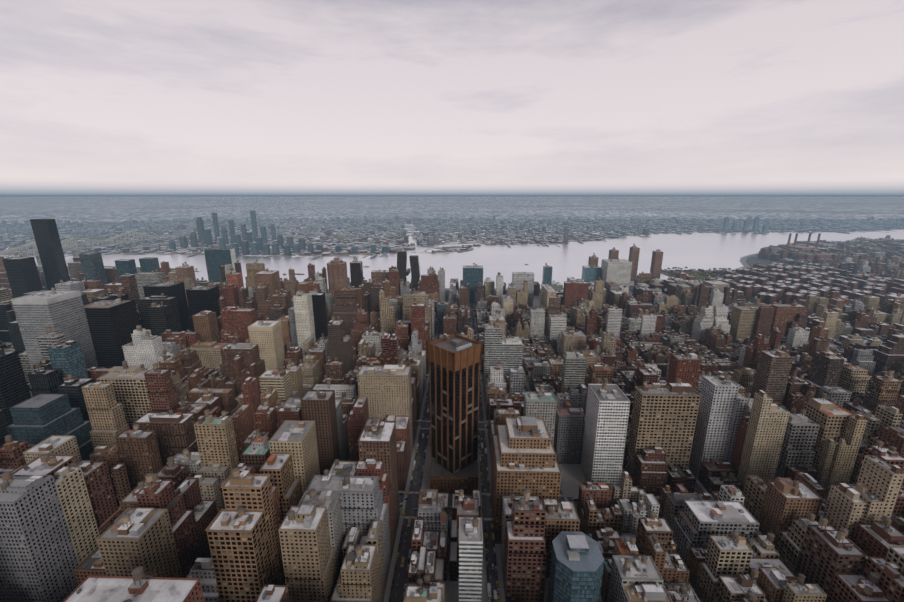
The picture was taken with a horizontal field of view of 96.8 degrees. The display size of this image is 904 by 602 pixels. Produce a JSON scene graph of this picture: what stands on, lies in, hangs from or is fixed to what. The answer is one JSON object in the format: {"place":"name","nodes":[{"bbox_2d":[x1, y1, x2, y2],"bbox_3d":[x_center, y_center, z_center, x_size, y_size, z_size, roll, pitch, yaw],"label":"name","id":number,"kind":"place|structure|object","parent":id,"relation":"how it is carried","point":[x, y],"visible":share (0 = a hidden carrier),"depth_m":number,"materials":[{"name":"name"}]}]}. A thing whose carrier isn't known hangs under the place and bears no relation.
{"place":"outdoors","nodes":[
{"label":"outdoors","id":0,"kind":"place"},
{"bbox_2d":[37,266,197,272],"bbox_3d":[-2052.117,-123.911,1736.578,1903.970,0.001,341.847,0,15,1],"label":"roosevelt island","id":1,"kind":"structure","parent":0,"point":[137,268],"depth_m":1828.19,"materials":[{"name":"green plant"}]},
{"bbox_2d":[404,236,479,252],"bbox_3d":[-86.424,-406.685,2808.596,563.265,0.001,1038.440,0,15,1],"label":"creek water","id":2,"kind":"structure","parent":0,"point":[419,248],"depth_m":2612.98,"materials":[{"name":"white liquid"}]},
{"bbox_2d":[0,197,903,256],"bbox_3d":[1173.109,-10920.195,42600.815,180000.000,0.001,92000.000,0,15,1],"label":"ground","id":3,"kind":"structure","parent":0,"point":[82,209],"depth_m":9287.60,"materials":[{"name":"grey"}]},
{"bbox_2d":[0,231,197,261],"bbox_3d":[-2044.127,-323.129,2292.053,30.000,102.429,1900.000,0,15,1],"label":"queensboro bridge","id":4,"kind":"structure","parent":3,"relation":"on","point":[77,248],"depth_m":2207.63,"materials":[{"name":"grey metal"}]},
{"bbox_2d":[0,233,903,375],"bbox_3d":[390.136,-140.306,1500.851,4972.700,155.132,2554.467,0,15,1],"label":"buildings","id":5,"kind":"structure","parent":3,"relation":"on","point":[815,281],"depth_m":1226.61,"materials":[{"name":"brown brick"}]},
{"bbox_2d":[0,210,903,255],"bbox_3d":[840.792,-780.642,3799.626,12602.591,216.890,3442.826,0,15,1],"label":"shore buildings","id":6,"kind":"structure","parent":0,"point":[243,238],"depth_m":3562.29,"materials":[{"name":"grey concrete"}]},
{"bbox_2d":[0,0,903,196],"label":"sky","id":7,"kind":"structure","parent":0,"point":[99,98],"materials":[{"name":"white"}]},
{"bbox_2d":[1,230,903,288],"bbox_3d":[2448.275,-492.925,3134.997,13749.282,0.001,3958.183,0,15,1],"label":"river","id":8,"kind":"structure","parent":0,"point":[704,251],"depth_m":2153.01,"materials":[{"name":"white liquid"}]},
{"bbox_2d":[34,231,888,275],"bbox_3d":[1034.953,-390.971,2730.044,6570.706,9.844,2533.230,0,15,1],"label":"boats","id":9,"kind":"object","parent":8,"relation":"on","point":[375,255],"visible":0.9,"depth_m":2213.56,"materials":[{"name":"white"}]},
{"bbox_2d":[328,253,757,290],"bbox_3d":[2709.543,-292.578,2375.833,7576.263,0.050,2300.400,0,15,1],"label":"waterfront road","id":10,"kind":"structure","parent":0,"point":[743,262],"depth_m":1880.50,"materials":[{"name":"grey asphalt"}]},
{"bbox_2d":[389,255,837,601],"bbox_3d":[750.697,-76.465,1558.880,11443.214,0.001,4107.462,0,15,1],"label":"asphalt roads","id":11,"kind":"structure","parent":0,"point":[400,573],"depth_m":440.44,"materials":[{"name":"grey asphalt"}]},
{"bbox_2d":[0,219,663,601],"bbox_3d":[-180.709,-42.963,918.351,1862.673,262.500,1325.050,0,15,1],"label":"skyscrapers","id":12,"kind":"structure","parent":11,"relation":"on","point":[522,447],"depth_m":466.37,"materials":[{"name":"grey concrete"}]},
{"bbox_2d":[0,260,903,601],"bbox_3d":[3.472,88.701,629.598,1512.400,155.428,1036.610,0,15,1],"label":"buildings","id":13,"kind":"structure","parent":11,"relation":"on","point":[222,464],"depth_m":400.75,"materials":[{"name":"brown brick"}]},
{"bbox_2d":[395,309,699,595],"bbox_3d":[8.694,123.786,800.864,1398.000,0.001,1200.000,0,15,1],"label":"road markings","id":14,"kind":"object","parent":11,"relation":"on","point":[403,506],"visible":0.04,"depth_m":445.51,"materials":[{"name":"white paint"}]},
{"bbox_2d":[349,256,838,601],"bbox_3d":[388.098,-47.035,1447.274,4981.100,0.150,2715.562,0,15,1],"label":"sidewalks","id":15,"kind":"structure","parent":11,"relation":"on","point":[572,477],"depth_m":459.83,"materials":[{"name":"grey concrete"}]},
{"bbox_2d":[388,309,823,601],"bbox_3d":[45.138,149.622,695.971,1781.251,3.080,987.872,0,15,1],"label":"cars","id":16,"kind":"object","parent":11,"relation":"on","point":[496,596],"visible":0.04,"depth_m":424.70,"materials":[{"name":"metal"}]},
{"bbox_2d":[661,270,886,302],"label":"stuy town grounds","id":17,"kind":"structure","parent":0,"point":[696,274],"depth_m":1713.53,"materials":[{"name":"green plant"}]},
{"bbox_2d":[37,267,880,371],"bbox_3d":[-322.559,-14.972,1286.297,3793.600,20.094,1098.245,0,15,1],"label":"trees","id":18,"kind":"object","parent":17,"relation":"on","point":[711,273],"visible":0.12,"depth_m":1671.38,"materials":[{"name":"green plant"}]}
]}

